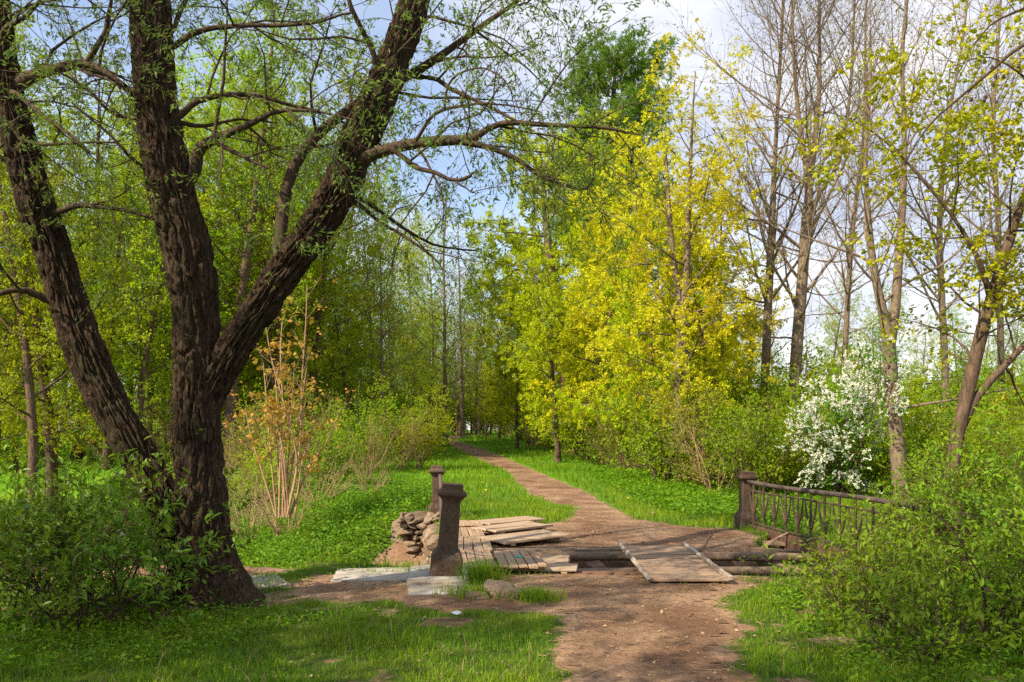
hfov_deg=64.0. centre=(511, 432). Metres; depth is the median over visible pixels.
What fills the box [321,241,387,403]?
leafy tree
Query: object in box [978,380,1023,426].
leafy shrub
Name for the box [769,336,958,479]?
leafy shrub
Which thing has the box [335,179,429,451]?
thin tree
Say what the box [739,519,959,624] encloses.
leafy shrub
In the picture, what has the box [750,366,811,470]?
leafy shrub
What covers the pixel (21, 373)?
leafy tree
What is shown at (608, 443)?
young sapling
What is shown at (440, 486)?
scroll bracket
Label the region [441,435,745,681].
path
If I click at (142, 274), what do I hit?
leafy tree
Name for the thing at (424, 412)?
leafy shrub
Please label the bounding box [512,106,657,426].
maple tree
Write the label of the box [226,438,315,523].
dry shrub
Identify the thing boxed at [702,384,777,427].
leafy shrub
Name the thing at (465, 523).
plank panel
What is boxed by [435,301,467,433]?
leafy tree
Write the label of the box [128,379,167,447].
leafy shrub
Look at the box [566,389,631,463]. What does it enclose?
leafy shrub
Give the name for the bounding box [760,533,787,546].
deck beam
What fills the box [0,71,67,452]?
leafy tree
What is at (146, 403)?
leafy shrub
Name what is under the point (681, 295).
maple tree
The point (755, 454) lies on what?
leafy shrub
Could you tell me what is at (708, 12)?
sky
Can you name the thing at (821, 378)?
leafy shrub
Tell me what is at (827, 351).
leafy tree
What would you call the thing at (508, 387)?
maple tree
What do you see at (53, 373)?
leafy tree
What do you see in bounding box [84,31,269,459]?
leafy tree
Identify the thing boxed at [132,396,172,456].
leafy shrub
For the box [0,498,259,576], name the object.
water
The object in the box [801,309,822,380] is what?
thin tree
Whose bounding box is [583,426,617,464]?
leafy shrub
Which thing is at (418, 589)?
concrete slab
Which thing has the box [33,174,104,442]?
leafy tree
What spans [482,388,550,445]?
leafy shrub
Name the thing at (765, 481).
leafy shrub
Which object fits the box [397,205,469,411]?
leafy tree
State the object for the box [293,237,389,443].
leafy tree
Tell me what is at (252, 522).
dry shrub
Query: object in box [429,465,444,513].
bridge post
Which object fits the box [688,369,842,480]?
leafy shrub
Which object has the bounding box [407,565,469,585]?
concrete slab
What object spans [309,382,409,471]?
leafy shrub
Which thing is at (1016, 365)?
leafy shrub
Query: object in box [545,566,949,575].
old pipe
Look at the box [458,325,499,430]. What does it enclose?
leafy tree
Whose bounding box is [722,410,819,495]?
leafy shrub
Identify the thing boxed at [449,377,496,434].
leafy shrub
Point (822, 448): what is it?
leafy shrub
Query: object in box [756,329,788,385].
leafy tree
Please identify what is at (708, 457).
young sapling
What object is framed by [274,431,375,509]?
dry shrub
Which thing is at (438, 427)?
leafy shrub
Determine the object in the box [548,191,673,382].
maple tree
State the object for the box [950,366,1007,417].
leafy shrub
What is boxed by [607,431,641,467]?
leafy shrub
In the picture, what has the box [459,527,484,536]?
plank panel
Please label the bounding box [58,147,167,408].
leafy tree
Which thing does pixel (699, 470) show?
leafy shrub
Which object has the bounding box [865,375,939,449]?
leafy shrub
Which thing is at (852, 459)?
leafy shrub
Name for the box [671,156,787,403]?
maple tree
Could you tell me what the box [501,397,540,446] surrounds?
leafy shrub
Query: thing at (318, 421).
leafy shrub
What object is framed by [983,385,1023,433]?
leafy shrub
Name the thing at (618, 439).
young sapling
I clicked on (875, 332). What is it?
leafy tree
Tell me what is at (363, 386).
leafy shrub
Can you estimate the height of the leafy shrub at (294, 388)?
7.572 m
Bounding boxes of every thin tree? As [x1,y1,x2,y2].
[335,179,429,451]
[395,147,492,445]
[422,191,498,437]
[436,290,477,435]
[457,301,489,435]
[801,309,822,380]
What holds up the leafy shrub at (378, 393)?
on the ground at (394, 552)
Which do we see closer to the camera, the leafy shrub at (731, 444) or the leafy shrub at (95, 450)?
the leafy shrub at (731, 444)
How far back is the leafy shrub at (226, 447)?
25.29 m
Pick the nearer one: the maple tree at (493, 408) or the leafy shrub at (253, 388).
the leafy shrub at (253, 388)
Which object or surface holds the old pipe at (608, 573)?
on the ground at (394, 552)
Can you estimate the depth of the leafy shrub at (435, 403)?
67.78 m
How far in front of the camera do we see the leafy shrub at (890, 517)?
8.11 m
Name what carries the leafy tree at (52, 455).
on the ground at (394, 552)
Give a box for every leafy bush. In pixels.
[0,422,261,617]
[0,434,155,627]
[0,456,157,621]
[0,469,218,648]
[0,479,238,643]
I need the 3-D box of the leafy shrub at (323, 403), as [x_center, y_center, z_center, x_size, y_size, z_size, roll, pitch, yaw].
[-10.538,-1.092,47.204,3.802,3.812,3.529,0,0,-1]
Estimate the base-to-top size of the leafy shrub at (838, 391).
4.137 m
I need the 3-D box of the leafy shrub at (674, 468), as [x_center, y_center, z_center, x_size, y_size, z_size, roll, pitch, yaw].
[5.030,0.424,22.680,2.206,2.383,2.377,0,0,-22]
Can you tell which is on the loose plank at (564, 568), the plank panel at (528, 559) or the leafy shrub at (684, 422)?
the plank panel at (528, 559)
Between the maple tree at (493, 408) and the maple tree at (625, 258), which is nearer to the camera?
the maple tree at (625, 258)
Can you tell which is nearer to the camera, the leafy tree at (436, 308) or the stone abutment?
the stone abutment
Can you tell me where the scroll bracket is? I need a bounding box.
[438,474,442,516]
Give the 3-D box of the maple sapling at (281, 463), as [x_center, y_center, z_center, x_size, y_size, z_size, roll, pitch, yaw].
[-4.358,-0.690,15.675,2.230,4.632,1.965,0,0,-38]
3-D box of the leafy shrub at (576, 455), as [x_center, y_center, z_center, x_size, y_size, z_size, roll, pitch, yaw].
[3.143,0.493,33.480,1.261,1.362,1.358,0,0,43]
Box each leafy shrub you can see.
[0,376,40,456]
[0,390,89,478]
[2,372,95,473]
[14,399,102,462]
[54,390,143,462]
[127,374,159,422]
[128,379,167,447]
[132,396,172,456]
[132,407,165,447]
[143,378,223,443]
[153,412,251,485]
[167,415,310,516]
[221,397,263,444]
[222,358,309,441]
[222,358,343,434]
[222,403,311,484]
[224,371,344,478]
[224,397,322,480]
[236,384,360,469]
[240,397,265,448]
[241,355,324,422]
[246,331,366,422]
[278,402,374,488]
[297,382,358,440]
[297,396,365,461]
[298,340,409,435]
[308,359,374,428]
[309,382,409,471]
[320,399,375,435]
[321,367,399,406]
[327,408,407,480]
[343,381,412,444]
[349,381,459,468]
[359,369,452,462]
[373,403,447,469]
[377,394,417,440]
[386,379,460,442]
[404,396,436,433]
[408,384,459,424]
[416,409,438,442]
[423,403,450,442]
[440,388,479,432]
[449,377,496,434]
[452,397,481,433]
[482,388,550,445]
[482,397,513,435]
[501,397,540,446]
[504,410,525,439]
[514,376,563,447]
[514,398,596,452]
[523,422,542,447]
[527,420,553,450]
[528,383,609,459]
[531,356,672,468]
[532,380,596,456]
[541,428,562,450]
[564,391,602,454]
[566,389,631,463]
[571,430,596,460]
[576,426,608,464]
[582,430,621,467]
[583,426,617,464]
[589,357,719,482]
[604,425,640,466]
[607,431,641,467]
[612,412,657,466]
[630,418,662,470]
[635,344,829,484]
[641,406,715,482]
[643,443,682,479]
[646,370,800,491]
[652,397,734,471]
[682,456,712,487]
[685,369,841,493]
[687,435,732,479]
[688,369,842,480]
[689,406,780,488]
[694,346,842,477]
[696,357,811,444]
[696,380,774,430]
[701,400,797,481]
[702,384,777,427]
[704,422,806,488]
[721,459,755,491]
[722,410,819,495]
[723,350,806,419]
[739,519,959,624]
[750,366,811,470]
[755,465,780,491]
[766,342,939,458]
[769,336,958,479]
[776,363,872,399]
[776,411,836,483]
[787,497,988,644]
[788,534,1023,681]
[794,422,876,488]
[795,421,849,485]
[802,482,1002,595]
[808,422,873,489]
[822,486,942,566]
[823,340,954,469]
[827,355,913,393]
[840,480,1019,573]
[845,352,923,415]
[851,425,890,486]
[853,381,994,494]
[861,477,1023,650]
[864,377,959,486]
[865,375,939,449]
[868,412,1023,600]
[868,431,1023,565]
[869,391,939,489]
[872,366,987,461]
[876,445,1023,572]
[880,394,989,487]
[886,388,1009,489]
[899,365,927,402]
[903,364,988,397]
[908,350,1022,440]
[913,400,1023,492]
[915,368,994,423]
[915,384,1022,498]
[928,363,1023,564]
[939,342,1023,394]
[942,456,1023,613]
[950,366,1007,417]
[955,353,1023,398]
[962,392,1023,503]
[978,343,1023,420]
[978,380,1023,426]
[978,405,1023,487]
[979,378,1021,448]
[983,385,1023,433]
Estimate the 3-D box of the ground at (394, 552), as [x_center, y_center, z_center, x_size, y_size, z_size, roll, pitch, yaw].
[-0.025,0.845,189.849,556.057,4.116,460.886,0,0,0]
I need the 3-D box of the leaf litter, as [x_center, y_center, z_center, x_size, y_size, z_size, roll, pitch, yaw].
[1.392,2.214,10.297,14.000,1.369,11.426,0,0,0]
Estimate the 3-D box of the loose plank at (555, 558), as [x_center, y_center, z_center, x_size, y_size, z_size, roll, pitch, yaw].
[0.522,1.567,10.018,0.368,0.079,0.522,0,0,10]
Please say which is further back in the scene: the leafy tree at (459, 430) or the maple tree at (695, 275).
the leafy tree at (459, 430)
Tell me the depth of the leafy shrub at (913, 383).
26.62 m
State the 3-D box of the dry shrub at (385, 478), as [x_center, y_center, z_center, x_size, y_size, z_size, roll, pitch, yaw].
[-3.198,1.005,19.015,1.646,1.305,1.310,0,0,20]
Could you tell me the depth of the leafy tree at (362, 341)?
51.49 m
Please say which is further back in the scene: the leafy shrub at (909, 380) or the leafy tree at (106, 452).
the leafy shrub at (909, 380)
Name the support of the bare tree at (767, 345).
on the ground at (394, 552)
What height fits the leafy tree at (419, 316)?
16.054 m
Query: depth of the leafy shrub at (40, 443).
33.30 m
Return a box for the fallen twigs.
[108,519,848,681]
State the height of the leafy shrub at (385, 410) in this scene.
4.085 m
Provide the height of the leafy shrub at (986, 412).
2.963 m
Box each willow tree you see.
[0,0,270,580]
[0,0,723,611]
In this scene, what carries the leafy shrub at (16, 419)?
on the ground at (394, 552)
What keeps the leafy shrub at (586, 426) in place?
on the ground at (394, 552)
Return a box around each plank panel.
[458,535,492,552]
[459,520,483,527]
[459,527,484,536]
[460,549,496,569]
[494,550,546,569]
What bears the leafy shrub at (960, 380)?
on the ground at (394, 552)
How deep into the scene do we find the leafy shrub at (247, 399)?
45.28 m
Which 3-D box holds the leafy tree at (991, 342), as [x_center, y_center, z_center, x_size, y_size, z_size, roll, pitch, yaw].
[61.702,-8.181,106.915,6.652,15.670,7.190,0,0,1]
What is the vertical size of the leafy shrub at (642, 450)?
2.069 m
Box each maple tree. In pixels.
[456,115,627,450]
[468,322,551,448]
[469,233,555,440]
[475,343,515,439]
[484,275,559,439]
[487,375,518,436]
[499,243,604,462]
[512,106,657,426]
[528,117,732,429]
[536,228,653,421]
[544,214,688,461]
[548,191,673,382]
[554,214,732,466]
[577,18,795,481]
[621,222,744,404]
[630,343,700,434]
[644,247,794,468]
[669,292,745,387]
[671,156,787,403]
[766,0,1023,509]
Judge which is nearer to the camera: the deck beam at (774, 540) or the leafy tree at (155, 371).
the deck beam at (774, 540)
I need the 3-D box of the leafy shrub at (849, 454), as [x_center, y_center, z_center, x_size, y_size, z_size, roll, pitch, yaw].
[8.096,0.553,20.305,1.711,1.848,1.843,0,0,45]
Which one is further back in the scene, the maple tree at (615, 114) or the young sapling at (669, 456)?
the maple tree at (615, 114)
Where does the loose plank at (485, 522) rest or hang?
on the ground at (394, 552)
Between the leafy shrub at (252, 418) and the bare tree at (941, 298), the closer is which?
the bare tree at (941, 298)
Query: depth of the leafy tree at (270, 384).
34.95 m
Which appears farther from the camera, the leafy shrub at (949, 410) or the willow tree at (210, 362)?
the leafy shrub at (949, 410)
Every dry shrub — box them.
[225,449,331,541]
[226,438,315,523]
[228,452,277,543]
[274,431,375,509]
[344,450,402,497]
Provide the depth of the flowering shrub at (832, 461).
18.56 m
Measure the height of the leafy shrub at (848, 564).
1.241 m
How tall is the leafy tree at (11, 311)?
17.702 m
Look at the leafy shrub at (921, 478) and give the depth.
8.84 m
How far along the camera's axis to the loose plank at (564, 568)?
9.36 m
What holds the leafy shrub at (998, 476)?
on the ground at (394, 552)
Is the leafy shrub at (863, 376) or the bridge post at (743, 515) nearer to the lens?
the bridge post at (743, 515)
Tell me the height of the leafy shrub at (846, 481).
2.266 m
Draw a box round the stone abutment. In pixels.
[391,511,462,564]
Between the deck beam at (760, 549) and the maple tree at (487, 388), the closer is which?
the deck beam at (760, 549)
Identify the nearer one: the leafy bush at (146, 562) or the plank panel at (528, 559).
the leafy bush at (146, 562)
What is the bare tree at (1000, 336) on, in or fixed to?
on the ground at (394, 552)
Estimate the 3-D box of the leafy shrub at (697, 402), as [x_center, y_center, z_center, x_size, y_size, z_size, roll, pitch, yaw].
[6.059,-0.332,22.282,5.253,4.326,3.272,0,0,21]
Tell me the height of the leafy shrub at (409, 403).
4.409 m
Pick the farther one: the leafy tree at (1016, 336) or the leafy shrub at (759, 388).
the leafy tree at (1016, 336)
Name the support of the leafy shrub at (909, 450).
on the ground at (394, 552)
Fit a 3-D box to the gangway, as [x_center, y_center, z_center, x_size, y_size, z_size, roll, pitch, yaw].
[1.869,1.544,9.791,0.913,0.180,2.405,0,0,0]
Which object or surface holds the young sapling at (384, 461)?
on the ground at (394, 552)
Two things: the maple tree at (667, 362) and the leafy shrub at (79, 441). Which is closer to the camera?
the leafy shrub at (79, 441)
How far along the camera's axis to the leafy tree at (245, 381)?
37.78 m
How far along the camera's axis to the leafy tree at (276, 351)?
33.34 m
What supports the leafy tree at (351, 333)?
on the ground at (394, 552)
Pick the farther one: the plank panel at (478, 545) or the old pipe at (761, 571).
the plank panel at (478, 545)
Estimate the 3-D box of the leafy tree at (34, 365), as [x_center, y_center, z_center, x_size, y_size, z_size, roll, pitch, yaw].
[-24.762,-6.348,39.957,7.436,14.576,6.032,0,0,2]
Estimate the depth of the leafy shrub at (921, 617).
5.69 m
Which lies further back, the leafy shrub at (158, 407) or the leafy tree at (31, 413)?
the leafy shrub at (158, 407)
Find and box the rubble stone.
[465,579,531,599]
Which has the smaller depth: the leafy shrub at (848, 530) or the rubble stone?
the rubble stone
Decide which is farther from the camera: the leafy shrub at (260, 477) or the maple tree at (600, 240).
the maple tree at (600, 240)
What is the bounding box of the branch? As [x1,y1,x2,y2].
[869,0,1023,193]
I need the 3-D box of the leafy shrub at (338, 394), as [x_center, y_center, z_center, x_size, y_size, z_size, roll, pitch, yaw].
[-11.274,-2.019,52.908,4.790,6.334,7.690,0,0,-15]
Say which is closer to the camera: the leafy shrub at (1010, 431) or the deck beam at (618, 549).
the deck beam at (618, 549)
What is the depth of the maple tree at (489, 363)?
51.29 m
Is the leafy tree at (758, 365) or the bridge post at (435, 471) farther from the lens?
the leafy tree at (758, 365)
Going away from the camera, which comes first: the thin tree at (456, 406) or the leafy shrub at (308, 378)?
the leafy shrub at (308, 378)
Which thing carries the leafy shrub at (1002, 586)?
on the ground at (394, 552)
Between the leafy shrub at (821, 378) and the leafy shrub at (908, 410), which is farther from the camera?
the leafy shrub at (821, 378)
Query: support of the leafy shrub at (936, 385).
on the ground at (394, 552)
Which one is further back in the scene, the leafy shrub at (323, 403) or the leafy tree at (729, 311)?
the leafy tree at (729, 311)
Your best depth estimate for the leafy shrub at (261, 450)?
22.86 m
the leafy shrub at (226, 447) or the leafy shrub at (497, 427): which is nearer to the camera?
the leafy shrub at (226, 447)
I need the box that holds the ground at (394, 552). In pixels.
[0,430,1023,681]
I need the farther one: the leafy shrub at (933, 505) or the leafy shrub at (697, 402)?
the leafy shrub at (697, 402)
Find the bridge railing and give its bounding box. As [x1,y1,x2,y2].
[747,480,974,587]
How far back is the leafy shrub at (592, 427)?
33.53 m
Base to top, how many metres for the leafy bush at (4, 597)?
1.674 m
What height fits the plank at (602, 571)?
0.087 m
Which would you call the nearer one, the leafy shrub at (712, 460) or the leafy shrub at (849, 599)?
the leafy shrub at (849, 599)
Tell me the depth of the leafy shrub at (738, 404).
24.88 m
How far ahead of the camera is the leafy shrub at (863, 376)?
70.63 m
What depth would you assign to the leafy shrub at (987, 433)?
19.38 m
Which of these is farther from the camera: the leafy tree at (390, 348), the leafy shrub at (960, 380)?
the leafy tree at (390, 348)
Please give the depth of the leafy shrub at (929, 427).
18.71 m
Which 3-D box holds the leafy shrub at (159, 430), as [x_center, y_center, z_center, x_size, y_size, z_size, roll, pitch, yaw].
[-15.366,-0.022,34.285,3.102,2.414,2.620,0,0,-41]
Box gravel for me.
[270,520,760,673]
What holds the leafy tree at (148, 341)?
on the ground at (394, 552)
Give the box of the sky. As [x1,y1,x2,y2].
[2,0,1023,429]
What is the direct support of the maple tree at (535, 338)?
on the ground at (394, 552)
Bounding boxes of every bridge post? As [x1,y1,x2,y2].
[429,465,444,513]
[430,482,466,575]
[734,471,758,528]
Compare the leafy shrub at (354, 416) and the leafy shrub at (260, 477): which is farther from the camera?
the leafy shrub at (354, 416)
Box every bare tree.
[647,0,940,476]
[690,0,888,397]
[724,0,1023,501]
[760,0,945,392]
[821,0,1023,445]
[888,0,1023,397]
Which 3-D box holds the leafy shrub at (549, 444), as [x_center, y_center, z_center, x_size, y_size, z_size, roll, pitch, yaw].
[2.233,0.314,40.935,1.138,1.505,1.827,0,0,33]
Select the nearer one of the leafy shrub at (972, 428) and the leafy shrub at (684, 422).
the leafy shrub at (972, 428)
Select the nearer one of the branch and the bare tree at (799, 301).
the branch
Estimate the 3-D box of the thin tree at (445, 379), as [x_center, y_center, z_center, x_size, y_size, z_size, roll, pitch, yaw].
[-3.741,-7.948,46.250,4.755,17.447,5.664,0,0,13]
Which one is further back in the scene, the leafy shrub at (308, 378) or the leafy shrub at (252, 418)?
the leafy shrub at (308, 378)
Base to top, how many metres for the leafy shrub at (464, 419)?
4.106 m
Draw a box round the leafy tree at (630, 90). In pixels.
[536,18,680,317]
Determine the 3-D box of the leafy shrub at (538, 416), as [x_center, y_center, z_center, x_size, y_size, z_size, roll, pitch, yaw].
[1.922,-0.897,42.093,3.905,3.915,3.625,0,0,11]
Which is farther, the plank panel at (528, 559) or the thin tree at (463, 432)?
the thin tree at (463, 432)
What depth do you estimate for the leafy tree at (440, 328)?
107.50 m
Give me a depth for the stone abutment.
14.77 m
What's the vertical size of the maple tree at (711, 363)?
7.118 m
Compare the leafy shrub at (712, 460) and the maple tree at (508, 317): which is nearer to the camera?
the leafy shrub at (712, 460)
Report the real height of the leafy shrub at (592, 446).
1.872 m
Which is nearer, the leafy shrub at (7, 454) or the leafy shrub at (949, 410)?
the leafy shrub at (949, 410)
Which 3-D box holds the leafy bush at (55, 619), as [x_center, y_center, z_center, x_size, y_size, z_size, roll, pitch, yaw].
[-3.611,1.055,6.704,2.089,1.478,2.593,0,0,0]
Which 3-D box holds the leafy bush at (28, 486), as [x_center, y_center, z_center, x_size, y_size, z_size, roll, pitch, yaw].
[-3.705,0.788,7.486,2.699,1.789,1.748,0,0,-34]
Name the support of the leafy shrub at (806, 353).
on the ground at (394, 552)
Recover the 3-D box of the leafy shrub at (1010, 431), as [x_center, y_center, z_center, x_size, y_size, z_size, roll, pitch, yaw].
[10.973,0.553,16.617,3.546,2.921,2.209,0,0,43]
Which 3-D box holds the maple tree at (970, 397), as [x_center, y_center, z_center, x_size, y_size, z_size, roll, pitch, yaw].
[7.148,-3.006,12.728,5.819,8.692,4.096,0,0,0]
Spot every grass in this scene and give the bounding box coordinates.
[0,431,1023,681]
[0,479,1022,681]
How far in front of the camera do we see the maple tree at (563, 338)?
31.66 m
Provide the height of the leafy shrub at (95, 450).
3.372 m
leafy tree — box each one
[0,0,137,501]
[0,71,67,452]
[0,93,143,507]
[0,145,86,460]
[0,176,32,377]
[1,37,167,459]
[3,195,78,412]
[5,257,57,406]
[8,191,122,447]
[21,71,172,468]
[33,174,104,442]
[50,74,252,500]
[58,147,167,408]
[61,97,168,441]
[69,187,169,440]
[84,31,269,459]
[105,132,218,393]
[125,239,169,429]
[129,0,345,465]
[129,73,326,450]
[144,164,292,405]
[193,43,370,450]
[197,69,358,444]
[215,74,372,435]
[221,181,309,430]
[229,83,377,430]
[242,27,433,453]
[291,141,406,441]
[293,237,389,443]
[319,179,413,416]
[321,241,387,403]
[323,246,384,430]
[356,188,437,410]
[363,279,409,405]
[366,190,452,404]
[382,214,442,403]
[391,299,440,405]
[392,295,426,376]
[392,310,430,410]
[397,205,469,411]
[409,299,457,409]
[416,294,453,379]
[418,306,442,401]
[424,343,458,435]
[434,300,494,434]
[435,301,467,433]
[446,228,504,433]
[446,235,503,437]
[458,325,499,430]
[464,355,487,433]
[478,346,503,433]
[536,18,680,317]
[693,266,739,383]
[732,306,771,388]
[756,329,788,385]
[803,272,870,386]
[814,315,854,380]
[851,279,924,391]
[857,308,882,365]
[902,314,940,391]
[926,304,981,387]
[968,315,1005,377]
[985,300,1023,387]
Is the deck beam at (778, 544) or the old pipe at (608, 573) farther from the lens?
the deck beam at (778, 544)
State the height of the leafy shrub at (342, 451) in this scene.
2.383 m
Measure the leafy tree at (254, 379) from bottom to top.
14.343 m
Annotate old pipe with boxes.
[465,552,825,562]
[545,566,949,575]
[574,572,642,574]
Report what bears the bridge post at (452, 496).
on the concrete slab at (416, 576)
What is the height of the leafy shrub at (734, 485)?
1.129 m
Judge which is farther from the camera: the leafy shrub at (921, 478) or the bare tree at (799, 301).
the bare tree at (799, 301)
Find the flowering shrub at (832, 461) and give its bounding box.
[775,314,913,495]
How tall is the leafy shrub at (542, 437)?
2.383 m
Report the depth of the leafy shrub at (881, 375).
31.56 m
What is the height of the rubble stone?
0.264 m
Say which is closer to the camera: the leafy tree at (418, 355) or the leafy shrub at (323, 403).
the leafy shrub at (323, 403)
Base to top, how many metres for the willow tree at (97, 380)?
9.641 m
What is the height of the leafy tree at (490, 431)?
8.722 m
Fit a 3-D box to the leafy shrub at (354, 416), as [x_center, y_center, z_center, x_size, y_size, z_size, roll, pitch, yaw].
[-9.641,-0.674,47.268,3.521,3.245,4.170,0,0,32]
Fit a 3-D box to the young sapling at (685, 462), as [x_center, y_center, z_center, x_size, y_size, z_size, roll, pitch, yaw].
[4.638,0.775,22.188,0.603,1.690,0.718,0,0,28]
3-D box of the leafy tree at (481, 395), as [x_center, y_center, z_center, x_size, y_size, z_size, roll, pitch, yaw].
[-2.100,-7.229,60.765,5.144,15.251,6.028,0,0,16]
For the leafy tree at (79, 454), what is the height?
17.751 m
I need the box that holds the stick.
[702,528,715,548]
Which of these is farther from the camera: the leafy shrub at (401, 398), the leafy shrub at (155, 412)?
the leafy shrub at (401, 398)
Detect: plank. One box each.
[470,516,544,525]
[471,521,552,533]
[479,529,570,545]
[499,563,577,573]
[541,555,569,562]
[559,571,640,573]
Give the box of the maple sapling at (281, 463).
[222,275,354,517]
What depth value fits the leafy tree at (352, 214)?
44.92 m
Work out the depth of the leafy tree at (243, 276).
31.10 m
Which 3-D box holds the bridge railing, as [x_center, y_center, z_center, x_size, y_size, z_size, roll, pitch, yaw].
[4.231,1.258,10.836,0.082,0.984,5.602,0,0,-6]
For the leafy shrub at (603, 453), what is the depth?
28.60 m
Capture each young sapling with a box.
[379,447,392,476]
[594,425,616,461]
[600,416,625,467]
[650,425,679,483]
[655,417,686,482]
[673,433,690,478]
[690,426,719,480]
[729,415,757,495]
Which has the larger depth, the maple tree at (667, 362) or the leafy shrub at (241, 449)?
the maple tree at (667, 362)
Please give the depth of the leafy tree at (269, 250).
40.94 m
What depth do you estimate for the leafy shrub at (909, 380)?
75.51 m
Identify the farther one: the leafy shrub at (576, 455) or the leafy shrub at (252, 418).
the leafy shrub at (252, 418)
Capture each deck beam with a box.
[492,547,622,551]
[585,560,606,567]
[687,548,724,551]
[749,547,804,552]
[757,561,799,566]
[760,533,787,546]
[762,541,784,546]
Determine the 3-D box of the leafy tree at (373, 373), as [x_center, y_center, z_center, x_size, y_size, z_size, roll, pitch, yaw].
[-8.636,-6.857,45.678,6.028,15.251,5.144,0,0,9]
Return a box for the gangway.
[618,541,732,582]
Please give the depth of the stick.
11.41 m
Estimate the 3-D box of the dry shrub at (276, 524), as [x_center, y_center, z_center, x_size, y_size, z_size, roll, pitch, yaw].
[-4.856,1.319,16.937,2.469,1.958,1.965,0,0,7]
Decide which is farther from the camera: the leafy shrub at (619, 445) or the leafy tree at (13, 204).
the leafy tree at (13, 204)
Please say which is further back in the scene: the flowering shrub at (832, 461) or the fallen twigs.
the flowering shrub at (832, 461)
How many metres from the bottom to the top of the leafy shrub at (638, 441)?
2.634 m
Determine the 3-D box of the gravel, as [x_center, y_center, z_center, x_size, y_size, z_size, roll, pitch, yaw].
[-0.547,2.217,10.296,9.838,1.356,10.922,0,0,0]
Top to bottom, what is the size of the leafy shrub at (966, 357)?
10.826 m
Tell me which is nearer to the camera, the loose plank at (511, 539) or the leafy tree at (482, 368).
the loose plank at (511, 539)
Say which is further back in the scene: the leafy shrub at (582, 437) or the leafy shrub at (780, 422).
the leafy shrub at (582, 437)
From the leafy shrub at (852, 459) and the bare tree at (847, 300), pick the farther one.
the bare tree at (847, 300)
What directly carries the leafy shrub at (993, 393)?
on the ground at (394, 552)
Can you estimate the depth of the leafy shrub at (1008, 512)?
7.31 m
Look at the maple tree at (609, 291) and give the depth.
27.16 m
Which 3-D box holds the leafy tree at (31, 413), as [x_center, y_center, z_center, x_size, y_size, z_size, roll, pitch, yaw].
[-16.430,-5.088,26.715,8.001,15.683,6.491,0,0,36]
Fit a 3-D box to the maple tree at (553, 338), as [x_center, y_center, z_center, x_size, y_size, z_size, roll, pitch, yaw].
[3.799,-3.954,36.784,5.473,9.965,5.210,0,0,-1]
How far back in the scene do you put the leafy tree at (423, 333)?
57.55 m
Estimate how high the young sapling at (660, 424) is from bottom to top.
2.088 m
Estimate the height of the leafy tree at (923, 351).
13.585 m
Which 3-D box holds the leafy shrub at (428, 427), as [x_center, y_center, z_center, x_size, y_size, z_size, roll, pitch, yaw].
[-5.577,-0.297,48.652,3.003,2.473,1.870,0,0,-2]
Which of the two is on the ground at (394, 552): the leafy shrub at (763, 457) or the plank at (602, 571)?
the leafy shrub at (763, 457)
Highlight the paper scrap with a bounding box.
[449,610,462,614]
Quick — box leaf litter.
[62,514,955,681]
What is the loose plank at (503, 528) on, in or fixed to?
on the plank panel at (465, 531)
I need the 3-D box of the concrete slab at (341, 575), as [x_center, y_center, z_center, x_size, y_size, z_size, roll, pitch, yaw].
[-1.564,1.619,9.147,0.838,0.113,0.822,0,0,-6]
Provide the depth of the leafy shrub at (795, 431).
21.51 m
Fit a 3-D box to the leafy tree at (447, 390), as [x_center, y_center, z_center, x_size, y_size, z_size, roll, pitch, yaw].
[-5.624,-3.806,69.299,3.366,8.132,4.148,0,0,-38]
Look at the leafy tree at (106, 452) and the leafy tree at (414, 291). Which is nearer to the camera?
the leafy tree at (106, 452)
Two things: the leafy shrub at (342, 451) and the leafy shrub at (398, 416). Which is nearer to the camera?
the leafy shrub at (342, 451)
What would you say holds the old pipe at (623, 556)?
on the ground at (394, 552)
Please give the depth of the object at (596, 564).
10.75 m
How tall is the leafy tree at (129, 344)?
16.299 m
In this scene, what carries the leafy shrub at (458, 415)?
on the ground at (394, 552)
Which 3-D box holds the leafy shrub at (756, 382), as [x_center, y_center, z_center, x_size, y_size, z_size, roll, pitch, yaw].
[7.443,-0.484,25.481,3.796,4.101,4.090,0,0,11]
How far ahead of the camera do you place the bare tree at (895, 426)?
17.93 m
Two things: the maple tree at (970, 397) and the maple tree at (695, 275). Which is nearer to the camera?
the maple tree at (970, 397)
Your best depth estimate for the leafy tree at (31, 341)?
27.28 m
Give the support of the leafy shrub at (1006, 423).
on the ground at (394, 552)
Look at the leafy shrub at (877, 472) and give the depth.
20.33 m
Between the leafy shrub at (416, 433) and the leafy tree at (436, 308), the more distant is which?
the leafy tree at (436, 308)
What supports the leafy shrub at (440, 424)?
on the ground at (394, 552)
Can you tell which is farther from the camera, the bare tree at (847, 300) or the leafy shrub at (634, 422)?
the bare tree at (847, 300)
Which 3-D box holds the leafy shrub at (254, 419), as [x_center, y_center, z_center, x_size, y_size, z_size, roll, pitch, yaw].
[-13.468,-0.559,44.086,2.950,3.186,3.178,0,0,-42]
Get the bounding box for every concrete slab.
[251,574,291,588]
[330,567,409,581]
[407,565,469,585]
[407,584,469,595]
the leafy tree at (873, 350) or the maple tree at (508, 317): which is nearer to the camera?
the maple tree at (508, 317)
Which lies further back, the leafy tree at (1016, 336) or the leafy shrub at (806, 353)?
the leafy tree at (1016, 336)
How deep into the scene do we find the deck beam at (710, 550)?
11.16 m
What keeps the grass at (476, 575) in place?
on the ground at (394, 552)
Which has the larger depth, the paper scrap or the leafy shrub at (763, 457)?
the leafy shrub at (763, 457)
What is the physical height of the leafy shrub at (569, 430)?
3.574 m

